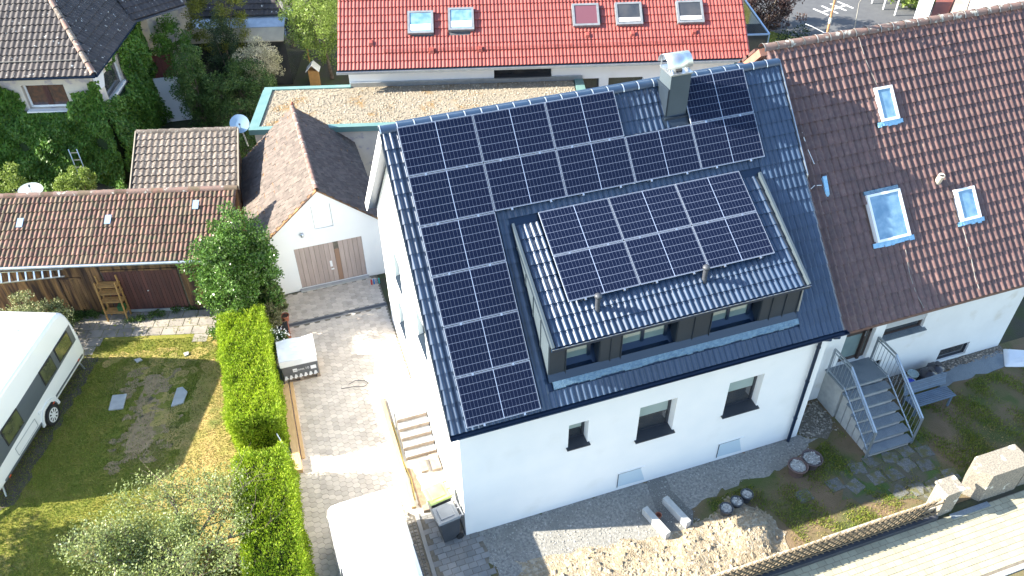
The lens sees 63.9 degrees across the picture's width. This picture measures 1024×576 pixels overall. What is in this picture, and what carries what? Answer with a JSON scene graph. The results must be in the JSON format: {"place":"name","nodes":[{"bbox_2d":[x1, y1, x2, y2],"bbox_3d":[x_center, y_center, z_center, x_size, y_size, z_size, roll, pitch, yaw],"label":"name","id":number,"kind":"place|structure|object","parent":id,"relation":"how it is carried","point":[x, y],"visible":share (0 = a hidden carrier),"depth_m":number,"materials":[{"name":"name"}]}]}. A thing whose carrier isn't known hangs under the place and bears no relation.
{"place":"outdoors","nodes":[
{"label":"outdoors","id":0,"kind":"place"},
{"bbox_2d":[0,332,246,575],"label":"lawn","id":1,"kind":"structure","parent":0,"point":[80,444],"depth_m":23.08,"materials":[{"name":"plant"}]},
{"bbox_2d":[0,289,77,333],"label":"variegated bush","id":2,"kind":"object","parent":1,"relation":"on","point":[29,307],"visible":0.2,"depth_m":26.61,"materials":[{"name":"green plant"}]},
{"bbox_2d":[0,355,98,509],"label":"caravan stand","id":3,"kind":"object","parent":1,"relation":"on","point":[50,435],"visible":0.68,"depth_m":23.91,"materials":[{"name":"green plant"}]},
{"bbox_2d":[0,311,84,496],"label":"caravan","id":4,"kind":"object","parent":3,"relation":"on","point":[41,355],"visible":1,"depth_m":23.67,"materials":[{"name":"white paint"}]},
{"bbox_2d":[0,408,23,445],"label":"window","id":5,"kind":"structure","parent":4,"relation":"in","point":[14,423],"depth_m":22.53,"materials":[{"name":"green glass"}]},
{"bbox_2d":[104,362,185,475],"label":"bare soil","id":6,"kind":"structure","parent":1,"relation":"on","point":[134,429],"depth_m":24.54,"materials":[{"name":"brown soil"}]},
{"bbox_2d":[51,448,292,575],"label":"apple tree","id":7,"kind":"object","parent":1,"relation":"on","point":[175,561],"visible":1,"depth_m":19.46,"materials":[{"name":"green plant"}]},
{"bbox_2d":[71,308,228,354],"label":"patio","id":8,"kind":"structure","parent":0,"point":[154,328],"depth_m":27.75,"materials":[{"name":"stone"}]},
{"bbox_2d":[93,275,131,321],"bbox_3d":[-13.424,0.347,27.545,0.740,1.752,0.428,-2,40,-2],"label":"wooden rack","id":9,"kind":"object","parent":8,"relation":"on","point":[113,286],"visible":0.99,"depth_m":27.49,"materials":[{"name":"brown wood"}]},
{"bbox_2d":[74,335,241,562],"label":"dry lawn","id":10,"kind":"structure","parent":0,"point":[163,415],"depth_m":24.55,"materials":[{"name":"brown plant"}]},
{"bbox_2d":[129,126,246,230],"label":"shed","id":11,"kind":"structure","parent":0,"point":[185,157],"depth_m":30.00,"materials":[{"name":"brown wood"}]},
{"bbox_2d":[162,357,237,575],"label":"dry lawn","id":12,"kind":"structure","parent":0,"point":[214,444],"depth_m":23.45,"materials":[{"name":"yellow plant"}]},
{"bbox_2d":[272,275,412,575],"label":"driveway","id":13,"kind":"structure","parent":0,"point":[350,327],"depth_m":25.23,"materials":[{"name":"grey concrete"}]},
{"bbox_2d":[282,383,302,472],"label":"timber beam","id":14,"kind":"structure","parent":13,"relation":"on","point":[294,444],"depth_m":24.06,"materials":[{"name":"brown wood"}]},
{"bbox_2d":[283,354,320,383],"bbox_3d":[-6.710,2.568,26.076,1.138,0.142,0.922,-13,42,-14],"label":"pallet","id":15,"kind":"object","parent":13,"relation":"on","point":[302,378],"visible":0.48,"depth_m":25.79,"materials":[{"name":"brown wood"}]},
{"bbox_2d":[276,334,318,379],"bbox_3d":[-6.713,2.175,25.741,1.158,0.885,0.945,-13,42,-14],"label":"wrapped stack","id":16,"kind":"object","parent":15,"relation":"on","point":[297,357],"visible":1,"depth_m":25.44,"materials":[{"name":"white plastic"}]},
{"bbox_2d":[327,488,423,575],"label":"van","id":17,"kind":"object","parent":13,"relation":"on","point":[370,535],"visible":1,"depth_m":19.30,"materials":[{"name":"white paint"}]},
{"bbox_2d":[420,514,496,575],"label":"slab paving","id":18,"kind":"structure","parent":0,"point":[466,555],"depth_m":21.12,"materials":[{"name":"grey concrete"}]},
{"bbox_2d":[422,480,454,520],"bbox_3d":[-1.918,5.685,21.677,0.693,1.045,0.572,-19,44,-21],"label":"wheelie bin","id":19,"kind":"object","parent":18,"relation":"on","point":[437,494],"visible":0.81,"depth_m":21.31,"materials":[{"name":"yellow plastic"}]},
{"bbox_2d":[431,499,463,542],"bbox_3d":[-1.647,6.076,21.215,0.693,1.045,0.572,-18,43,-19],"label":"wheelie bin","id":20,"kind":"object","parent":18,"relation":"on","point":[447,516],"visible":1,"depth_m":20.92,"materials":[{"name":"grey plastic"}]},
{"bbox_2d":[10,0,1023,575],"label":"ground","id":21,"kind":"structure","parent":0,"point":[1014,330],"depth_m":38.15,"materials":[{"name":"grey concrete"}]},
{"bbox_2d":[0,161,31,193],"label":"ivy bush","id":22,"kind":"object","parent":21,"relation":"on","point":[17,181],"visible":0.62,"depth_m":32.12,"materials":[{"name":"green plant"}]},
{"bbox_2d":[51,165,97,190],"bbox_3d":[-16.379,-3.337,31.107,1.780,2.789,1.980,-13,42,-14],"label":"round bush","id":23,"kind":"object","parent":21,"relation":"on","point":[65,179],"visible":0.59,"depth_m":30.38,"materials":[{"name":"green plant"}]},
{"bbox_2d":[0,0,196,115],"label":"ivy clad house","id":24,"kind":"structure","parent":21,"relation":"on","point":[54,54],"depth_m":31.90,"materials":[{"name":"white paint"}]},
{"bbox_2d":[23,84,68,112],"bbox_3d":[-18.170,-7.434,32.047,1.720,1.060,0.420,-2,40,-2],"label":"window","id":25,"kind":"structure","parent":24,"relation":"in","point":[38,95],"depth_m":32.21,"materials":[{"name":"white paint"}]},
{"bbox_2d":[0,81,129,191],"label":"ivy","id":26,"kind":"object","parent":24,"relation":"attached to","point":[35,146],"visible":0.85,"depth_m":32.94,"materials":[{"name":"green plant"}]},
{"bbox_2d":[104,61,125,101],"bbox_3d":[-16.416,-8.575,33.714,0.240,1.110,1.900,-2,40,-2],"label":"window","id":27,"kind":"structure","parent":24,"relation":"in","point":[112,77],"depth_m":33.97,"materials":[{"name":"glass"}]},
{"bbox_2d":[94,21,174,182],"bbox_3d":[-15.956,-8.125,35.387,1.024,4.770,6.265,-3,40,-2],"label":"ivy","id":28,"kind":"object","parent":24,"relation":"attached to","point":[126,106],"visible":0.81,"depth_m":34.92,"materials":[{"name":"green plant"}]},
{"bbox_2d":[0,185,239,312],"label":"garden shed","id":29,"kind":"structure","parent":21,"relation":"on","point":[136,242],"depth_m":27.23,"materials":[{"name":"brown tile"}]},
{"bbox_2d":[0,268,64,283],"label":"ladder","id":30,"kind":"object","parent":29,"relation":"attached to","point":[26,279],"visible":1,"depth_m":26.54,"materials":[{"name":"metal"}]},
{"bbox_2d":[55,268,93,312],"bbox_3d":[-14.690,0.007,27.534,0.740,2.300,0.085,-2,40,-2],"label":"door","id":31,"kind":"structure","parent":29,"relation":"in","point":[72,284],"depth_m":27.56,"materials":[{"name":"brown wood"}]},
{"bbox_2d":[99,264,189,312],"bbox_3d":[-12.368,-0.079,27.608,2.490,2.300,0.126,-2,40,-2],"label":"door","id":32,"kind":"structure","parent":29,"relation":"in","point":[146,288],"depth_m":27.63,"materials":[{"name":"red wood"}]},
{"bbox_2d":[150,54,192,121],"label":"garden path","id":33,"kind":"structure","parent":21,"relation":"on","point":[164,88],"depth_m":37.80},
{"bbox_2d":[149,12,202,107],"bbox_3d":[-15.520,-10.462,38.045,2.402,4.637,2.588,-13,42,-14],"label":"garden shrub","id":34,"kind":"object","parent":21,"relation":"on","point":[167,44],"visible":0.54,"depth_m":37.17,"materials":[{"name":"green plant"}]},
{"bbox_2d":[166,42,221,127],"bbox_3d":[-14.055,-8.777,36.386,2.100,4.389,1.995,30,49,31],"label":"conifer","id":35,"kind":"object","parent":21,"relation":"on","point":[185,68],"visible":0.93,"depth_m":35.91,"materials":[{"name":"green plant"}]},
{"bbox_2d":[181,0,250,57],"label":"golden conifer","id":36,"kind":"object","parent":21,"relation":"on","point":[199,3],"visible":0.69,"depth_m":38.54,"materials":[{"name":"green plant"}]},
{"bbox_2d":[203,9,248,104],"bbox_3d":[-13.206,-10.510,38.200,1.923,4.760,1.747,15,43,17],"label":"conifer","id":37,"kind":"object","parent":21,"relation":"on","point":[230,40],"visible":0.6,"depth_m":37.62,"materials":[{"name":"green plant"}]},
{"bbox_2d":[175,200,286,319],"bbox_3d":[-9.126,-0.596,26.680,3.225,4.553,3.220,-13,42,-14],"label":"laurel bush","id":38,"kind":"object","parent":21,"relation":"on","point":[252,256],"visible":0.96,"depth_m":26.03,"materials":[{"name":"green plant"}]},
{"bbox_2d":[194,56,277,135],"bbox_3d":[-12.263,-8.645,37.242,3.705,3.215,3.910,-22,45,-23],"label":"garden bush","id":39,"kind":"object","parent":21,"relation":"on","point":[224,104],"visible":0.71,"depth_m":36.76,"materials":[{"name":"green plant"}]},
{"bbox_2d":[183,0,303,86],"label":"garden pavilion","id":40,"kind":"structure","parent":21,"relation":"on","point":[264,22],"depth_m":40.01,"materials":[{"name":"glass"}]},
{"bbox_2d":[214,304,290,453],"bbox_3d":[-7.890,2.654,24.830,1.856,1.811,5.211,-13,42,-14],"label":"hedge","id":41,"kind":"object","parent":21,"relation":"on","point":[255,409],"visible":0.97,"depth_m":23.89,"materials":[{"name":"green plant"}]},
{"bbox_2d":[232,34,284,86],"bbox_3d":[-11.720,-10.015,38.327,2.266,3.539,1.922,-13,42,-14],"label":"flowering bush","id":42,"kind":"object","parent":21,"relation":"on","point":[272,65],"visible":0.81,"depth_m":37.74,"materials":[{"name":"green plant"}]},
{"bbox_2d":[228,439,319,575],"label":"hedge","id":43,"kind":"object","parent":21,"relation":"on","point":[278,545],"visible":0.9,"depth_m":20.40,"materials":[{"name":"green plant"}]},
{"bbox_2d":[275,0,337,78],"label":"bamboo tree","id":44,"kind":"object","parent":21,"relation":"on","point":[327,19],"visible":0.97,"depth_m":39.23,"materials":[{"name":"green plant"}]},
{"bbox_2d":[241,102,385,294],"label":"garage","id":45,"kind":"structure","parent":21,"relation":"on","point":[297,164],"depth_m":28.75,"materials":[{"name":"concrete"}]},
{"bbox_2d":[294,236,369,292],"bbox_3d":[-6.332,-0.838,28.830,2.440,1.820,0.230,-13,42,-14],"label":"door","id":46,"kind":"structure","parent":45,"relation":"in","point":[342,259],"depth_m":28.89,"materials":[{"name":"wood"}]},
{"bbox_2d":[375,400,455,516],"bbox_3d":[-2.847,4.699,23.635,1.320,0.001,4.400,-13,42,-14],"label":"concrete apron","id":47,"kind":"object","parent":21,"relation":"on","point":[428,479],"visible":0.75,"depth_m":23.09,"materials":[{"name":"beige concrete"}]},
{"bbox_2d":[380,398,415,508],"bbox_3d":[-3.312,4.673,23.612,0.120,0.100,4.100,-13,42,-14],"label":"shuttering board","id":48,"kind":"object","parent":47,"relation":"on","point":[399,459],"visible":1,"depth_m":23.41,"materials":[{"name":"beige wood"}]},
{"bbox_2d":[385,378,436,460],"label":"gable steps","id":49,"kind":"structure","parent":47,"relation":"on","point":[408,410],"depth_m":23.80,"materials":[{"name":"concrete"}]},
{"bbox_2d":[248,75,584,178],"bbox_3d":[-3.602,-6.418,34.384,13.460,3.240,3.620,-2,40,-2],"label":"flat roofed annex","id":50,"kind":"object","parent":21,"relation":"on","point":[357,113],"visible":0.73,"depth_m":33.74,"materials":[{"name":"beige gravel"}]},
{"bbox_2d":[407,513,436,575],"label":"cobble gutter","id":51,"kind":"object","parent":21,"relation":"on","point":[414,524],"visible":0.54,"depth_m":21.30,"materials":[{"name":"stone"}]},
{"bbox_2d":[336,0,749,88],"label":"red roofed house","id":52,"kind":"structure","parent":21,"relation":"on","point":[596,43],"depth_m":34.31,"materials":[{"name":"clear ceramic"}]},
{"bbox_2d":[494,68,551,77],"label":"strip window","id":53,"kind":"structure","parent":52,"relation":"in","point":[518,72],"depth_m":35.06,"materials":[{"name":"black glass"}]},
{"bbox_2d":[365,50,849,534],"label":"house","id":54,"kind":"structure","parent":21,"relation":"on","point":[647,382],"depth_m":20.14,"materials":[{"name":"white paint"}]},
{"bbox_2d":[397,115,482,176],"bbox_3d":[-1.631,-3.228,18.663,1.755,1.215,0.089,-13,-2,-14],"label":"solar panel","id":55,"kind":"object","parent":54,"relation":"attached to","point":[439,145],"visible":1,"depth_m":18.62,"materials":[{"name":"glass"}]},
{"bbox_2d":[408,163,493,226],"bbox_3d":[-1.366,-2.104,18.631,1.755,1.215,0.089,-13,-2,-14],"label":"solar panel","id":56,"kind":"object","parent":54,"relation":"attached to","point":[450,195],"visible":1,"depth_m":18.59,"materials":[{"name":"glass"}]},
{"bbox_2d":[420,212,505,276],"bbox_3d":[-1.102,-0.980,18.599,1.755,1.215,0.089,-13,-2,-14],"label":"solar panel","id":57,"kind":"object","parent":54,"relation":"attached to","point":[462,244],"visible":1,"depth_m":18.56,"materials":[{"name":"glass"}]},
{"bbox_2d":[432,261,517,326],"bbox_3d":[-0.837,0.143,18.567,1.755,1.215,0.089,-13,-2,-14],"label":"solar panel","id":58,"kind":"object","parent":54,"relation":"attached to","point":[473,294],"visible":1,"depth_m":18.52,"materials":[{"name":"glass"}]},
{"bbox_2d":[443,311,528,377],"bbox_3d":[-0.572,1.267,18.535,1.755,1.215,0.089,-13,-2,-14],"label":"solar panel","id":59,"kind":"object","parent":54,"relation":"attached to","point":[475,346],"visible":1,"depth_m":18.49,"materials":[{"name":"glass"}]},
{"bbox_2d":[455,360,540,427],"bbox_3d":[-0.307,2.391,18.503,1.755,1.215,0.089,-13,-2,-14],"label":"solar panel","id":60,"kind":"object","parent":54,"relation":"attached to","point":[495,394],"visible":1,"depth_m":18.46,"materials":[{"name":"glass"}]},
{"bbox_2d":[472,102,554,162],"bbox_3d":[0.048,-3.611,19.094,1.755,1.215,0.089,-13,-2,-14],"label":"solar panel","id":61,"kind":"object","parent":54,"relation":"attached to","point":[513,132],"visible":1,"depth_m":19.05,"materials":[{"name":"glass"}]},
{"bbox_2d":[484,150,566,210],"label":"solar panel","id":62,"kind":"object","parent":54,"relation":"attached to","point":[514,182],"visible":1,"depth_m":19.02,"materials":[{"name":"glass"}]},
{"bbox_2d":[566,421,590,451],"bbox_3d":[1.616,3.576,20.468,0.630,0.870,0.400,-13,42,-14],"label":"window","id":63,"kind":"structure","parent":54,"relation":"in","point":[576,438],"depth_m":20.69,"materials":[{"name":"grey glass"}]},
{"bbox_2d":[538,198,622,255],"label":"solar panel","id":64,"kind":"object","parent":54,"relation":"attached to","point":[578,227],"visible":1,"depth_m":19.11,"materials":[{"name":"glass"}]},
{"bbox_2d":[545,90,623,148],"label":"solar panel","id":65,"kind":"object","parent":54,"relation":"attached to","point":[583,119],"visible":1,"depth_m":19.48,"materials":[{"name":"glass"}]},
{"bbox_2d":[556,137,635,196],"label":"solar panel","id":66,"kind":"object","parent":54,"relation":"attached to","point":[594,166],"visible":1,"depth_m":19.45,"materials":[{"name":"glass"}]},
{"bbox_2d":[553,241,639,301],"bbox_3d":[1.933,-0.371,18.778,1.755,0.089,1.215,-13,71,-14],"label":"solar panel","id":67,"kind":"object","parent":54,"relation":"attached to","point":[585,274],"visible":1,"depth_m":18.74,"materials":[{"name":"glass"}]},
{"bbox_2d":[617,466,646,486],"bbox_3d":[3.298,5.136,22.388,0.930,0.620,0.019,-13,42,-14],"label":"basement window","id":68,"kind":"structure","parent":54,"relation":"in","point":[637,474],"depth_m":22.37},
{"bbox_2d":[608,184,690,239],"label":"solar panel","id":69,"kind":"object","parent":54,"relation":"attached to","point":[639,214],"visible":1,"depth_m":19.54,"materials":[{"name":"glass"}]},
{"bbox_2d":[634,399,674,443],"bbox_3d":[3.685,3.325,21.186,1.140,1.290,0.400,-13,42,-14],"label":"window","id":70,"kind":"structure","parent":54,"relation":"in","point":[653,419],"depth_m":21.50,"materials":[{"name":"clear glass"}]},
{"bbox_2d":[625,124,700,182],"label":"solar panel","id":71,"kind":"object","parent":54,"relation":"attached to","point":[662,153],"visible":1,"depth_m":19.88,"materials":[{"name":"glass"}]},
{"bbox_2d":[624,226,706,284],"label":"solar panel","id":72,"kind":"object","parent":54,"relation":"attached to","point":[656,258],"visible":0.91,"depth_m":19.16,"materials":[{"name":"glass"}]},
{"bbox_2d":[675,171,755,225],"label":"solar panel","id":73,"kind":"object","parent":54,"relation":"attached to","point":[713,198],"visible":1,"depth_m":19.97,"materials":[{"name":"glass"}]},
{"bbox_2d":[687,68,753,123],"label":"solar panel","id":74,"kind":"object","parent":54,"relation":"attached to","point":[717,95],"visible":0.87,"depth_m":20.35,"materials":[{"name":"glass"}]},
{"bbox_2d":[691,113,764,168],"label":"solar panel","id":75,"kind":"object","parent":54,"relation":"attached to","point":[727,140],"visible":1,"depth_m":20.31,"materials":[{"name":"glass"}]},
{"bbox_2d":[716,436,743,457],"bbox_3d":[6.192,4.475,23.130,0.910,0.620,0.019,-13,42,-14],"label":"basement window","id":76,"kind":"structure","parent":54,"relation":"in","point":[734,445],"depth_m":23.12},
{"bbox_2d":[692,211,774,268],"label":"solar panel","id":77,"kind":"object","parent":54,"relation":"attached to","point":[727,241],"visible":0.91,"depth_m":19.60,"materials":[{"name":"glass"}]},
{"bbox_2d":[721,376,758,418],"bbox_3d":[6.092,2.776,21.803,1.130,1.290,0.400,-13,42,-14],"label":"window","id":78,"kind":"structure","parent":54,"relation":"in","point":[739,400],"depth_m":22.12,"materials":[{"name":"grey glass"}]},
{"bbox_2d":[737,0,769,62],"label":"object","id":79,"kind":"structure","parent":21,"relation":"on","point":[758,34],"depth_m":37.53,"materials":[{"name":"white glass"}]},
{"bbox_2d":[483,337,1023,575],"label":"yard","id":80,"kind":"structure","parent":21,"relation":"on","point":[937,425],"depth_m":23.55,"materials":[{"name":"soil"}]},
{"bbox_2d":[477,434,816,575],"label":"gravel strip","id":81,"kind":"object","parent":80,"relation":"on","point":[697,498],"visible":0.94,"depth_m":21.99,"materials":[{"name":"grey gravel"}]},
{"bbox_2d":[642,506,670,539],"bbox_3d":[3.797,6.186,21.634,0.170,0.250,0.950,-23,45,-24],"label":"edging block","id":82,"kind":"object","parent":81,"relation":"on","point":[656,523],"depth_m":21.54,"materials":[{"name":"white concrete"}]},
{"bbox_2d":[647,476,692,530],"bbox_3d":[4.206,5.857,22.203,1.124,0.001,1.870,-13,42,-14],"label":"trench","id":83,"kind":"object","parent":81,"relation":"on","point":[674,520],"visible":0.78,"depth_m":22.25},
{"bbox_2d":[662,495,690,528],"bbox_3d":[4.382,5.970,21.881,0.170,0.250,0.950,-23,45,-24],"label":"edging block","id":84,"kind":"object","parent":83,"relation":"on","point":[676,512],"depth_m":21.79,"materials":[{"name":"white concrete"}]},
{"bbox_2d":[515,496,788,575],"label":"rubble mound","id":85,"kind":"object","parent":80,"relation":"on","point":[740,547],"visible":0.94,"depth_m":20.96,"materials":[{"name":"beige gravel"}]},
{"bbox_2d":[520,501,779,575],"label":"rubble","id":86,"kind":"object","parent":85,"relation":"on","point":[605,569],"visible":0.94,"depth_m":20.93,"materials":[{"name":"stone"}]},
{"bbox_2d":[788,457,808,477],"bbox_3d":[7.939,5.041,22.861,0.560,0.341,0.551,-13,42,-14],"label":"planter","id":87,"kind":"object","parent":80,"relation":"on","point":[798,467],"visible":1,"depth_m":22.77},
{"bbox_2d":[798,401,837,438],"bbox_3d":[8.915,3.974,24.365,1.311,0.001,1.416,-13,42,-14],"label":"gravel bed","id":88,"kind":"object","parent":80,"relation":"on","point":[825,434],"visible":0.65,"depth_m":24.32,"materials":[{"name":"grey gravel"}]},
{"bbox_2d":[817,336,923,457],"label":"front steps","id":89,"kind":"structure","parent":80,"relation":"on","point":[855,398],"depth_m":23.74,"materials":[{"name":"metal"}]},
{"bbox_2d":[902,372,955,416],"bbox_3d":[12.467,3.179,24.595,1.530,0.869,0.650,-13,42,-14],"label":"bench","id":90,"kind":"object","parent":80,"relation":"on","point":[938,393],"visible":0.87,"depth_m":24.58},
{"bbox_2d":[882,345,1002,385],"bbox_3d":[13.377,2.549,25.987,5.451,0.001,0.407,-13,42,-15],"label":"gravel bed","id":91,"kind":"object","parent":80,"relation":"on","point":[963,361],"visible":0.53,"depth_m":26.25,"materials":[{"name":"grey gravel"}]},
{"bbox_2d":[940,351,1004,386],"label":"path","id":92,"kind":"structure","parent":80,"relation":"on","point":[971,369],"depth_m":25.98,"materials":[{"name":"grey concrete"}]},
{"bbox_2d":[1003,349,1023,366],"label":"plastic sheet","id":93,"kind":"object","parent":80,"relation":"on","point":[1013,358],"visible":1,"depth_m":26.16,"materials":[{"name":"white plastic"}]},
{"bbox_2d":[743,0,807,31],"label":"purple shrub","id":94,"kind":"object","parent":21,"relation":"on","point":[785,7],"visible":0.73,"depth_m":44.37,"materials":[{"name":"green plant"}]},
{"bbox_2d":[716,498,944,575],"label":"lattice fence","id":95,"kind":"object","parent":21,"relation":"on","point":[831,546],"visible":1,"depth_m":20.84,"materials":[{"name":"brown wood"}]},
{"bbox_2d":[738,1,1023,400],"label":"terraced house","id":96,"kind":"structure","parent":21,"relation":"on","point":[911,133],"depth_m":22.40,"materials":[{"name":"orange ceramic"}]},
{"bbox_2d":[838,328,872,361],"bbox_3d":[10.051,1.321,23.806,1.000,2.150,0.122,-13,42,-14],"label":"door","id":97,"kind":"structure","parent":96,"relation":"in","point":[854,346],"depth_m":24.15,"materials":[{"name":"teal glass"}]},
{"bbox_2d":[880,314,926,342],"bbox_3d":[11.579,0.873,24.004,1.600,1.253,0.280,-13,42,-14],"label":"window","id":98,"kind":"structure","parent":96,"relation":"in","point":[909,326],"depth_m":24.32,"materials":[{"name":"grey glass"}]},
{"bbox_2d":[926,475,965,515],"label":"gate pillar","id":99,"kind":"structure","parent":21,"relation":"on","point":[949,490],"depth_m":21.50,"materials":[{"name":"stone"}]},
{"bbox_2d":[914,0,1023,17],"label":"white building","id":100,"kind":"structure","parent":21,"relation":"on","point":[924,8],"depth_m":41.09,"materials":[{"name":"white paint"}]},
{"bbox_2d":[961,444,1023,500],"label":"gate pillar","id":101,"kind":"structure","parent":21,"relation":"on","point":[994,473],"depth_m":21.96,"materials":[{"name":"stone"}]},
{"bbox_2d":[756,0,970,36],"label":"road","id":102,"kind":"structure","parent":0,"point":[873,14],"depth_m":47.51,"materials":[{"name":"grey asphalt"}]},
{"bbox_2d":[794,439,961,503],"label":"garden path","id":103,"kind":"structure","parent":0,"point":[871,477],"depth_m":22.84,"materials":[{"name":"stone"}]},
{"bbox_2d":[777,490,1023,575],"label":"street","id":104,"kind":"structure","parent":0,"point":[986,538],"depth_m":21.11,"materials":[{"name":"beige concrete"}]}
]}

